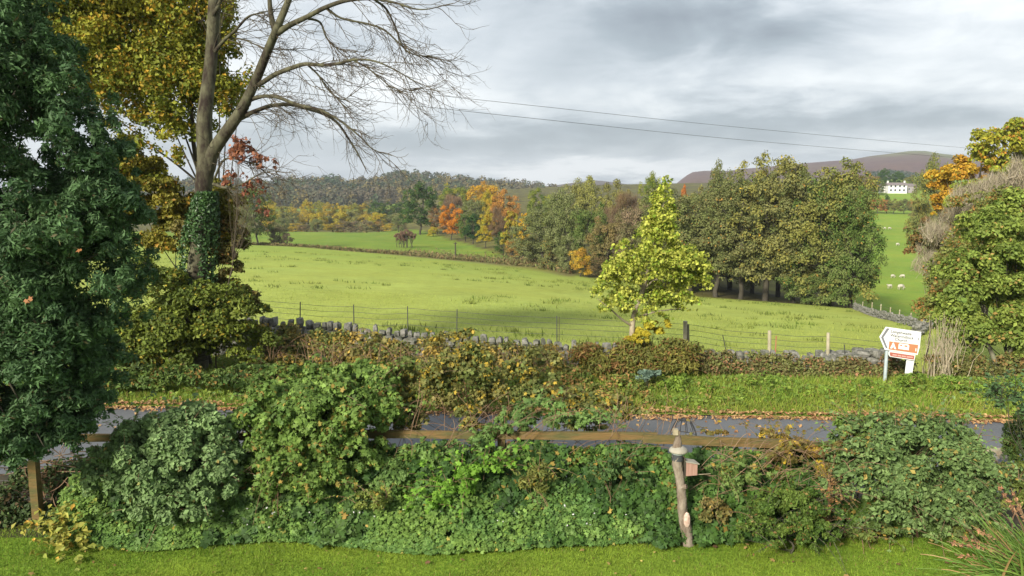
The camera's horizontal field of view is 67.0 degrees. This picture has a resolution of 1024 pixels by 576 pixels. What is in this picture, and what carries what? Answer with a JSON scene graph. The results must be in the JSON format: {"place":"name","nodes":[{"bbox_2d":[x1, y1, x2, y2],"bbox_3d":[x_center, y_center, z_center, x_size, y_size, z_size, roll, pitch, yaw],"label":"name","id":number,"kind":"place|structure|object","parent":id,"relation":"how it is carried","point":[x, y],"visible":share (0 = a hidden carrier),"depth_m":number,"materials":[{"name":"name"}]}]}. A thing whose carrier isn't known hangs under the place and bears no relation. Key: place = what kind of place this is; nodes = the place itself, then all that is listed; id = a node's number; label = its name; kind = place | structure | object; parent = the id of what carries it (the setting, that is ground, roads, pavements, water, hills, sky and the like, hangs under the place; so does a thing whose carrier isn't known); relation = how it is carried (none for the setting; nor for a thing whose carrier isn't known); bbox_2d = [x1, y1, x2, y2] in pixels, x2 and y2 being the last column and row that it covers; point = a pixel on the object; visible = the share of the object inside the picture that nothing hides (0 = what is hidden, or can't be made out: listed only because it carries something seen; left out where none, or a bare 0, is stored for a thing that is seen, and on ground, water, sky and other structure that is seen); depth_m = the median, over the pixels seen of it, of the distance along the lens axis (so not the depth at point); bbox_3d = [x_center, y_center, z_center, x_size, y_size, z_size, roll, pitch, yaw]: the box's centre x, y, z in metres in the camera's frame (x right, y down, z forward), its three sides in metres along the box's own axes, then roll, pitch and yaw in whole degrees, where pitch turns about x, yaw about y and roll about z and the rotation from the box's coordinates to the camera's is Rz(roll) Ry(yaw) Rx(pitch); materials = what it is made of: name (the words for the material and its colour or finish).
{"place":"outdoors","nodes":[
{"label":"outdoors","id":0,"kind":"place"},
{"bbox_2d":[0,187,401,209],"bbox_3d":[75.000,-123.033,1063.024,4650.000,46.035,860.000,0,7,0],"label":"wooded hill","id":1,"kind":"structure","parent":0,"point":[288,204],"depth_m":679.00,"materials":[{"name":"green plant"}]},
{"bbox_2d":[141,169,563,207],"bbox_3d":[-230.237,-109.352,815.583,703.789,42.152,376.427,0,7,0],"label":"hillside woodland","id":2,"kind":"object","parent":1,"relation":"on","point":[333,190],"visible":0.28,"depth_m":743.38,"materials":[{"name":"green plant"}]},
{"bbox_2d":[0,527,1023,575],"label":"lawn","id":3,"kind":"structure","parent":0,"point":[159,564],"depth_m":9.37,"materials":[{"name":"green plant"}]},
{"bbox_2d":[11,490,102,570],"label":"hosta plant","id":4,"kind":"object","parent":3,"relation":"on","point":[60,534],"visible":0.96,"depth_m":9.56,"materials":[{"name":"yellow plant"}]},
{"bbox_2d":[0,0,160,474],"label":"yew tree","id":5,"kind":"object","parent":3,"relation":"on","point":[52,327],"visible":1,"depth_m":8.66,"materials":[{"name":"green plant"}]},
{"bbox_2d":[45,472,658,555],"bbox_3d":[-1.999,2.839,9.932,7.872,0.780,1.120,0,7,0],"label":"geranium cover","id":6,"kind":"object","parent":3,"relation":"on","point":[400,520],"visible":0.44,"depth_m":9.74,"materials":[{"name":"green plant"}]},
{"bbox_2d":[328,473,395,510],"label":"wild plant","id":7,"kind":"object","parent":3,"relation":"on","point":[380,500],"visible":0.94,"depth_m":9.79,"materials":[{"name":"green plant"}]},
{"bbox_2d":[672,436,693,547],"bbox_3d":[2.154,2.619,9.715,0.325,1.571,0.180,0,7,0],"label":"log post","id":8,"kind":"object","parent":3,"relation":"on","point":[683,513],"visible":0.9,"depth_m":9.67,"materials":[{"name":"brown wood"}]},
{"bbox_2d":[694,478,754,525],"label":"wild plant","id":9,"kind":"object","parent":3,"relation":"on","point":[724,511],"visible":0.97,"depth_m":9.76,"materials":[{"name":"green plant"}]},
{"bbox_2d":[732,457,886,571],"bbox_3d":[3.574,2.888,9.368,1.882,1.200,1.328,2,8,13],"label":"box bush","id":10,"kind":"object","parent":3,"relation":"on","point":[805,525],"visible":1,"depth_m":9.33,"materials":[{"name":"green plant"}]},
{"bbox_2d":[793,451,883,546],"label":"autumn spire","id":11,"kind":"structure","parent":3,"relation":"on","point":[830,487],"depth_m":9.62,"materials":[{"name":"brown plant"}]},
{"bbox_2d":[677,492,1013,539],"bbox_3d":[4.099,2.924,10.102,4.683,0.568,0.612,0,7,0],"label":"ground cover","id":12,"kind":"object","parent":3,"relation":"on","point":[861,504],"visible":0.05,"depth_m":10.08,"materials":[{"name":"green plant"}]},
{"bbox_2d":[384,383,889,504],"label":"bramble canes","id":13,"kind":"object","parent":12,"relation":"on","point":[722,460],"visible":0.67,"depth_m":10.24,"materials":[{"name":"brown plant"}]},
{"bbox_2d":[831,505,933,553],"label":"wild plant","id":14,"kind":"object","parent":3,"relation":"on","point":[865,535],"visible":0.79,"depth_m":9.62,"materials":[{"name":"green plant"}]},
{"bbox_2d":[916,483,1023,575],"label":"montbretia plant","id":15,"kind":"object","parent":3,"relation":"on","point":[1014,564],"visible":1,"depth_m":8.68,"materials":[{"name":"green plant"}]},
{"bbox_2d":[0,405,1023,491],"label":"road","id":16,"kind":"structure","parent":0,"point":[807,425],"depth_m":15.50,"materials":[{"name":"grey asphalt"}]},
{"bbox_2d":[0,395,1017,468],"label":"fallen leaves","id":17,"kind":"object","parent":16,"relation":"on","point":[826,418],"visible":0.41,"depth_m":16.27,"materials":[{"name":"brown plant"}]},
{"bbox_2d":[0,474,1023,537],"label":"garden bed","id":18,"kind":"object","parent":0,"point":[1008,512],"visible":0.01,"depth_m":10.42,"materials":[{"name":"soil"}]},
{"bbox_2d":[27,459,43,530],"bbox_3d":[-6.273,2.822,10.204,0.112,1.161,0.115,0,7,0],"label":"fence post","id":19,"kind":"object","parent":18,"relation":"on","point":[35,483],"visible":0.59,"depth_m":10.14,"materials":[{"name":"brown wood"}]},
{"bbox_2d":[0,453,96,531],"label":"undergrowth","id":20,"kind":"object","parent":18,"relation":"on","point":[17,510],"visible":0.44,"depth_m":10.43,"materials":[{"name":"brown plant"}]},
{"bbox_2d":[0,435,110,525],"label":"dead stems","id":21,"kind":"object","parent":18,"relation":"on","point":[44,496],"visible":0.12,"depth_m":10.48,"materials":[{"name":"brown plant"}]},
{"bbox_2d":[60,387,260,549],"bbox_3d":[-4.500,2.317,9.939,2.647,2.082,1.625,3,8,23],"label":"dogwood shrub","id":22,"kind":"object","parent":18,"relation":"on","point":[172,445],"visible":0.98,"depth_m":9.57,"materials":[{"name":"green plant"}]},
{"bbox_2d":[105,451,388,548],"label":"ivy bank","id":23,"kind":"structure","parent":18,"relation":"on","point":[351,525],"depth_m":9.83,"materials":[{"name":"green plant"}]},
{"bbox_2d":[213,343,435,522],"bbox_3d":[-2.585,2.031,10.676,2.970,2.416,2.418,-4,9,-30],"label":"virginia creeper bush","id":24,"kind":"object","parent":18,"relation":"on","point":[321,418],"visible":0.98,"depth_m":9.94,"materials":[{"name":"green plant"}]},
{"bbox_2d":[56,484,647,540],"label":"geranium clumps","id":25,"kind":"object","parent":18,"relation":"on","point":[265,521],"visible":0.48,"depth_m":9.82,"materials":[{"name":"green plant"}]},
{"bbox_2d":[402,433,532,522],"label":"currant shrub","id":26,"kind":"object","parent":18,"relation":"on","point":[468,475],"visible":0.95,"depth_m":9.84,"materials":[{"name":"green plant"}]},
{"bbox_2d":[339,383,626,512],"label":"climbing shoots","id":27,"kind":"object","parent":18,"relation":"on","point":[481,440],"visible":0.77,"depth_m":10.37,"materials":[{"name":"green plant"}]},
{"bbox_2d":[355,327,654,445],"bbox_3d":[-0.126,1.863,11.336,4.399,2.578,1.734,0,7,0],"label":"autumn bramble","id":28,"kind":"object","parent":18,"relation":"on","point":[439,377],"visible":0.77,"depth_m":11.08,"materials":[{"name":"green plant"}]},
{"bbox_2d":[241,439,855,549],"bbox_3d":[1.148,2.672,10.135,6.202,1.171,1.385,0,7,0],"label":"ivy bank","id":29,"kind":"structure","parent":18,"relation":"on","point":[649,506],"depth_m":10.03,"materials":[{"name":"green plant"}]},
{"bbox_2d":[511,440,588,508],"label":"wild plant","id":30,"kind":"object","parent":18,"relation":"on","point":[538,472],"visible":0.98,"depth_m":9.85,"materials":[{"name":"green plant"}]},
{"bbox_2d":[587,437,654,502],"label":"wild plant","id":31,"kind":"object","parent":18,"relation":"on","point":[614,468],"visible":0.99,"depth_m":9.92,"materials":[{"name":"green plant"}]},
{"bbox_2d":[703,437,776,509],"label":"wild plant","id":32,"kind":"object","parent":18,"relation":"in","point":[733,468],"visible":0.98,"depth_m":9.79,"materials":[{"name":"green plant"}]},
{"bbox_2d":[686,408,868,517],"bbox_3d":[3.590,2.451,10.377,2.263,1.659,1.489,5,9,32],"label":"autumn vine","id":33,"kind":"object","parent":18,"relation":"on","point":[784,437],"visible":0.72,"depth_m":10.05,"materials":[{"name":"brown plant"}]},
{"bbox_2d":[801,385,918,498],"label":"fine leaved bush","id":34,"kind":"object","parent":18,"relation":"on","point":[840,420],"visible":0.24,"depth_m":10.28,"materials":[{"name":"green plant"}]},
{"bbox_2d":[802,395,1023,556],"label":"snowberry shrub","id":35,"kind":"object","parent":18,"relation":"on","point":[964,459],"visible":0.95,"depth_m":9.62,"materials":[{"name":"green plant"}]},
{"bbox_2d":[946,461,1023,544],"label":"bracken fern","id":36,"kind":"object","parent":18,"relation":"on","point":[1016,486],"visible":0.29,"depth_m":9.83,"materials":[{"name":"green plant"}]},
{"bbox_2d":[959,358,1023,514],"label":"overhanging twig","id":37,"kind":"object","parent":18,"relation":"on","point":[995,388],"visible":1,"depth_m":9.62,"materials":[{"name":"green plant"}]},
{"bbox_2d":[1000,413,1023,480],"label":"conifer shrub","id":38,"kind":"object","parent":18,"relation":"on","point":[1012,452],"visible":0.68,"depth_m":10.73,"materials":[{"name":"green plant"}]},
{"bbox_2d":[0,0,1023,187],"label":"sky","id":39,"kind":"structure","parent":0,"point":[932,73],"materials":[{"name":"grey"}]},
{"bbox_2d":[1,351,1023,419],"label":"verge","id":40,"kind":"structure","parent":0,"point":[685,413],"depth_m":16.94,"materials":[{"name":"green plant"}]},
{"bbox_2d":[14,0,265,357],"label":"sycamore tree","id":41,"kind":"object","parent":40,"relation":"on","point":[157,57],"visible":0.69,"depth_m":20.19,"materials":[{"name":"yellow plant"}]},
{"bbox_2d":[113,142,248,360],"bbox_3d":[-9.096,-0.813,20.985,4.220,6.246,2.542,0,7,0],"label":"sycamore tree","id":42,"kind":"object","parent":40,"relation":"on","point":[172,202],"visible":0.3,"depth_m":20.32,"materials":[{"name":"yellow plant"}]},
{"bbox_2d":[101,363,279,390],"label":"undergrowth","id":43,"kind":"object","parent":40,"relation":"on","point":[193,375],"visible":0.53,"depth_m":17.74,"materials":[{"name":"green plant"}]},
{"bbox_2d":[115,256,284,371],"bbox_3d":[-7.904,0.833,19.164,4.536,3.287,2.593,0,7,0],"label":"hawthorn bush","id":44,"kind":"object","parent":40,"relation":"on","point":[168,332],"visible":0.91,"depth_m":18.65,"materials":[{"name":"green plant"}]},
{"bbox_2d":[169,214,261,364],"bbox_3d":[-7.686,0.010,20.395,2.346,4.704,1.502,0,7,0],"label":"ivy","id":45,"kind":"object","parent":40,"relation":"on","point":[225,253],"visible":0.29,"depth_m":19.98,"materials":[{"name":"green plant"}]},
{"bbox_2d":[215,134,278,368],"bbox_3d":[-6.599,-0.625,19.066,1.883,6.199,1.150,0,7,0],"label":"beech sapling","id":46,"kind":"object","parent":40,"relation":"on","point":[237,150],"visible":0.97,"depth_m":18.80,"materials":[{"name":"red plant"}]},
{"bbox_2d":[175,0,493,370],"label":"bare ash tree","id":47,"kind":"object","parent":40,"relation":"on","point":[204,204],"visible":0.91,"depth_m":18.51,"materials":[{"name":"grey plant"}]},
{"bbox_2d":[239,322,605,381],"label":"brambles","id":48,"kind":"object","parent":40,"relation":"on","point":[320,335],"visible":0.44,"depth_m":19.95,"materials":[{"name":"brown plant"}]},
{"bbox_2d":[256,331,606,368],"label":"bramble canes","id":49,"kind":"object","parent":40,"relation":"on","point":[340,354],"visible":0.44,"depth_m":19.47,"materials":[{"name":"brown plant"}]},
{"bbox_2d":[273,360,661,411],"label":"verge weeds","id":50,"kind":"object","parent":40,"relation":"on","point":[612,381],"visible":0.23,"depth_m":17.92,"materials":[{"name":"green plant"}]},
{"bbox_2d":[210,316,860,371],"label":"stone wall","id":51,"kind":"structure","parent":40,"relation":"on","point":[400,335],"depth_m":21.81,"materials":[{"name":"grey stone"}]},
{"bbox_2d":[566,335,704,375],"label":"bracken","id":52,"kind":"object","parent":40,"relation":"on","point":[681,356],"visible":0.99,"depth_m":19.21,"materials":[{"name":"brown plant"}]},
{"bbox_2d":[624,318,671,343],"bbox_3d":[3.436,1.595,19.646,1.125,1.650,0.828,-5,9,-33],"label":"maple sucker","id":53,"kind":"object","parent":40,"relation":"on","point":[639,332],"visible":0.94,"depth_m":19.39,"materials":[{"name":"yellow plant"}]},
{"bbox_2d":[590,175,715,371],"bbox_3d":[3.546,-0.218,19.552,3.254,5.264,2.186,0,7,0],"label":"young maple tree","id":54,"kind":"object","parent":40,"relation":"on","point":[669,263],"visible":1,"depth_m":19.18,"materials":[{"name":"yellow plant"}]},
{"bbox_2d":[673,344,917,379],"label":"brambles","id":55,"kind":"object","parent":40,"relation":"on","point":[817,364],"visible":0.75,"depth_m":19.72,"materials":[{"name":"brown plant"}]},
{"bbox_2d":[655,372,1023,404],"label":"verge weeds","id":56,"kind":"object","parent":40,"relation":"on","point":[943,382],"visible":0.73,"depth_m":17.67,"materials":[{"name":"green plant"}]},
{"bbox_2d":[815,347,901,366],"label":"stone wall","id":57,"kind":"structure","parent":40,"relation":"on","point":[875,353],"depth_m":20.98,"materials":[{"name":"grey stone"}]},
{"bbox_2d":[879,327,920,379],"bbox_3d":[9.398,1.781,18.842,0.977,1.703,0.130,0,7,3],"label":"road sign","id":58,"kind":"object","parent":40,"relation":"on","point":[899,341],"visible":1,"depth_m":18.73,"materials":[{"name":"white metal"}]},
{"bbox_2d":[913,311,985,377],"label":"dead stalks","id":59,"kind":"object","parent":40,"relation":"on","point":[946,340],"visible":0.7,"depth_m":19.47,"materials":[{"name":"beige plant"}]},
{"bbox_2d":[922,351,1023,379],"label":"brambles","id":60,"kind":"object","parent":40,"relation":"on","point":[1005,361],"visible":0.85,"depth_m":19.52,"materials":[{"name":"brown plant"}]},
{"bbox_2d":[927,186,1023,377],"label":"hawthorn tree","id":61,"kind":"object","parent":40,"relation":"on","point":[985,276],"visible":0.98,"depth_m":19.75,"materials":[{"name":"green plant"}]},
{"bbox_2d":[2,178,1023,371],"bbox_3d":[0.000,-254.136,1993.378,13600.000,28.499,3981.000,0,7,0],"label":"field","id":62,"kind":"structure","parent":0,"point":[418,278],"depth_m":61.70,"materials":[{"name":"green plant"}]},
{"bbox_2d":[240,184,280,244],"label":"hedgerow tree","id":63,"kind":"object","parent":62,"relation":"on","point":[261,228],"visible":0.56,"depth_m":155.07,"materials":[{"name":"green plant"}]},
{"bbox_2d":[249,242,573,273],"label":"boundary scrub","id":64,"kind":"object","parent":62,"relation":"on","point":[525,262],"visible":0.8,"depth_m":135.61,"materials":[{"name":"green plant"}]},
{"bbox_2d":[397,180,438,234],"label":"autumn tree","id":65,"kind":"object","parent":62,"relation":"on","point":[410,206],"visible":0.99,"depth_m":234.72,"materials":[{"name":"green plant"}]},
{"bbox_2d":[438,204,463,239],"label":"autumn tree","id":66,"kind":"object","parent":62,"relation":"on","point":[451,222],"visible":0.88,"depth_m":210.64,"materials":[{"name":"orange plant"}]},
{"bbox_2d":[490,189,520,225],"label":"autumn tree","id":67,"kind":"object","parent":62,"relation":"on","point":[502,205],"visible":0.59,"depth_m":208.28,"materials":[{"name":"orange plant"}]},
{"bbox_2d":[89,250,941,350],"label":"rush tufts","id":68,"kind":"object","parent":62,"relation":"on","point":[607,315],"visible":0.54,"depth_m":49.59,"materials":[{"name":"green plant"}]},
{"bbox_2d":[507,205,562,258],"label":"autumn tree","id":69,"kind":"object","parent":62,"relation":"on","point":[534,226],"visible":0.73,"depth_m":120.29,"materials":[{"name":"green plant"}]},
{"bbox_2d":[543,186,584,264],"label":"autumn tree","id":70,"kind":"object","parent":62,"relation":"on","point":[565,224],"visible":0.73,"depth_m":111.53,"materials":[{"name":"green plant"}]},
{"bbox_2d":[552,232,584,269],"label":"autumn tree","id":71,"kind":"object","parent":62,"relation":"on","point":[562,246],"visible":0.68,"depth_m":108.57,"materials":[{"name":"green plant"}]},
{"bbox_2d":[569,247,592,276],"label":"bush","id":72,"kind":"object","parent":62,"relation":"on","point":[577,262],"visible":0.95,"depth_m":103.91,"materials":[{"name":"yellow plant"}]},
{"bbox_2d":[573,175,606,233],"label":"autumn tree","id":73,"kind":"object","parent":62,"relation":"on","point":[589,181],"visible":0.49,"depth_m":145.71,"materials":[{"name":"green plant"}]},
{"bbox_2d":[568,202,612,273],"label":"autumn tree","id":74,"kind":"object","parent":62,"relation":"on","point":[580,219],"visible":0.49,"depth_m":108.06,"materials":[{"name":"green plant"}]},
{"bbox_2d":[585,216,624,263],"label":"autumn tree","id":75,"kind":"object","parent":62,"relation":"on","point":[603,248],"visible":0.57,"depth_m":102.70,"materials":[{"name":"green plant"}]},
{"bbox_2d":[594,178,629,252],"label":"autumn tree","id":76,"kind":"object","parent":62,"relation":"on","point":[608,203],"visible":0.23,"depth_m":133.79,"materials":[{"name":"green plant"}]},
{"bbox_2d":[600,188,642,241],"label":"bare tree","id":77,"kind":"object","parent":62,"relation":"on","point":[625,201],"visible":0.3,"depth_m":120.81,"materials":[{"name":"brown plant"}]},
{"bbox_2d":[607,200,646,267],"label":"autumn tree","id":78,"kind":"object","parent":62,"relation":"on","point":[629,215],"visible":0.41,"depth_m":97.80,"materials":[{"name":"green plant"}]},
{"bbox_2d":[629,183,690,285],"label":"autumn tree","id":79,"kind":"object","parent":62,"relation":"on","point":[649,191],"visible":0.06,"depth_m":94.44,"materials":[{"name":"green plant"}]},
{"bbox_2d":[657,191,717,291],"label":"alder tree","id":80,"kind":"object","parent":62,"relation":"on","point":[681,219],"visible":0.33,"depth_m":88.45,"materials":[{"name":"green plant"}]},
{"bbox_2d":[702,157,733,209],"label":"autumn tree","id":81,"kind":"object","parent":62,"relation":"on","point":[717,174],"visible":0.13,"depth_m":110.55,"materials":[{"name":"green plant"}]},
{"bbox_2d":[678,183,759,296],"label":"alder tree","id":82,"kind":"object","parent":62,"relation":"on","point":[704,223],"visible":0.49,"depth_m":86.08,"materials":[{"name":"green plant"}]},
{"bbox_2d":[700,171,783,299],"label":"alder tree","id":83,"kind":"object","parent":62,"relation":"on","point":[747,219],"visible":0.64,"depth_m":84.62,"materials":[{"name":"green plant"}]},
{"bbox_2d":[722,150,823,300],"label":"alder tree","id":84,"kind":"object","parent":62,"relation":"on","point":[775,246],"visible":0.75,"depth_m":82.47,"materials":[{"name":"green plant"}]},
{"bbox_2d":[756,162,834,302],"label":"alder tree","id":85,"kind":"object","parent":62,"relation":"on","point":[785,205],"visible":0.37,"depth_m":81.53,"materials":[{"name":"green plant"}]},
{"bbox_2d":[775,177,854,304],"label":"alder tree","id":86,"kind":"object","parent":62,"relation":"on","point":[790,282],"visible":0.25,"depth_m":79.99,"materials":[{"name":"green plant"}]},
{"bbox_2d":[780,156,881,305],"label":"alder tree","id":87,"kind":"object","parent":62,"relation":"on","point":[822,210],"visible":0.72,"depth_m":77.43,"materials":[{"name":"green plant"}]},
{"bbox_2d":[821,252,866,307],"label":"bush","id":88,"kind":"object","parent":62,"relation":"on","point":[856,265],"visible":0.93,"depth_m":75.19,"materials":[{"name":"green plant"}]},
{"bbox_2d":[809,183,888,307],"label":"alder tree","id":89,"kind":"object","parent":62,"relation":"on","point":[848,213],"visible":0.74,"depth_m":75.97,"materials":[{"name":"green plant"}]},
{"bbox_2d":[852,302,933,335],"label":"stone wall","id":90,"kind":"structure","parent":62,"relation":"on","point":[915,324],"depth_m":52.88,"materials":[{"name":"grey stone"}]},
{"bbox_2d":[904,151,952,269],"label":"autumn tree","id":91,"kind":"object","parent":62,"relation":"on","point":[920,210],"visible":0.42,"depth_m":149.10,"materials":[{"name":"green plant"}]},
{"bbox_2d":[902,211,955,354],"bbox_3d":[14.102,-0.103,26.257,1.427,4.994,1.803,0,7,0],"label":"autumn tree","id":92,"kind":"object","parent":62,"relation":"on","point":[912,239],"visible":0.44,"depth_m":26.24,"materials":[{"name":"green plant"}]},
{"bbox_2d":[923,150,1006,297],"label":"autumn oak","id":93,"kind":"object","parent":62,"relation":"on","point":[961,168],"visible":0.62,"depth_m":61.36,"materials":[{"name":"orange plant"}]},
{"bbox_2d":[909,154,1023,354],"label":"bare hedge","id":94,"kind":"object","parent":62,"relation":"on","point":[1014,176],"visible":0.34,"depth_m":24.76,"materials":[{"name":"beige plant"}]},
{"bbox_2d":[909,183,1023,354],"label":"autumn tree","id":95,"kind":"object","parent":62,"relation":"on","point":[944,250],"visible":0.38,"depth_m":23.12,"materials":[{"name":"brown plant"}]},
{"bbox_2d":[964,117,1023,293],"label":"autumn oak","id":96,"kind":"object","parent":62,"relation":"on","point":[1013,135],"visible":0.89,"depth_m":53.66,"materials":[{"name":"yellow plant"}]},
{"bbox_2d":[546,151,1015,186],"bbox_3d":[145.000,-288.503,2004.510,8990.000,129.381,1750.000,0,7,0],"label":"heather hill","id":97,"kind":"structure","parent":0,"point":[909,161],"depth_m":1703.34,"materials":[{"name":"brown plant"}]},
{"bbox_3d":[-3.559,2.641,10.834,0.113,1.354,0.115,0,7,0],"label":"fence post","id":98,"kind":"object","parent":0,"visible":0},
{"bbox_2d":[366,429,656,439],"bbox_3d":[-0.809,2.004,10.566,5.552,0.140,0.060,0,7,2],"label":"fence rail","id":99,"kind":"object","parent":98,"relation":"attached to","point":[552,435],"visible":0.6,"depth_m":10.50,"materials":[{"name":"brown wood"}]},
{"bbox_3d":[3.874,2.688,10.487,0.119,1.353,0.111,0,7,0],"label":"fence post","id":100,"kind":"object","parent":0,"visible":0},
{"bbox_2d":[642,433,807,447],"bbox_3d":[2.844,2.054,10.358,2.176,0.169,0.059,0,7,3],"label":"fence rail","id":101,"kind":"object","parent":100,"relation":"attached to","point":[685,439],"visible":0.66,"depth_m":10.34,"materials":[{"name":"brown wood"}]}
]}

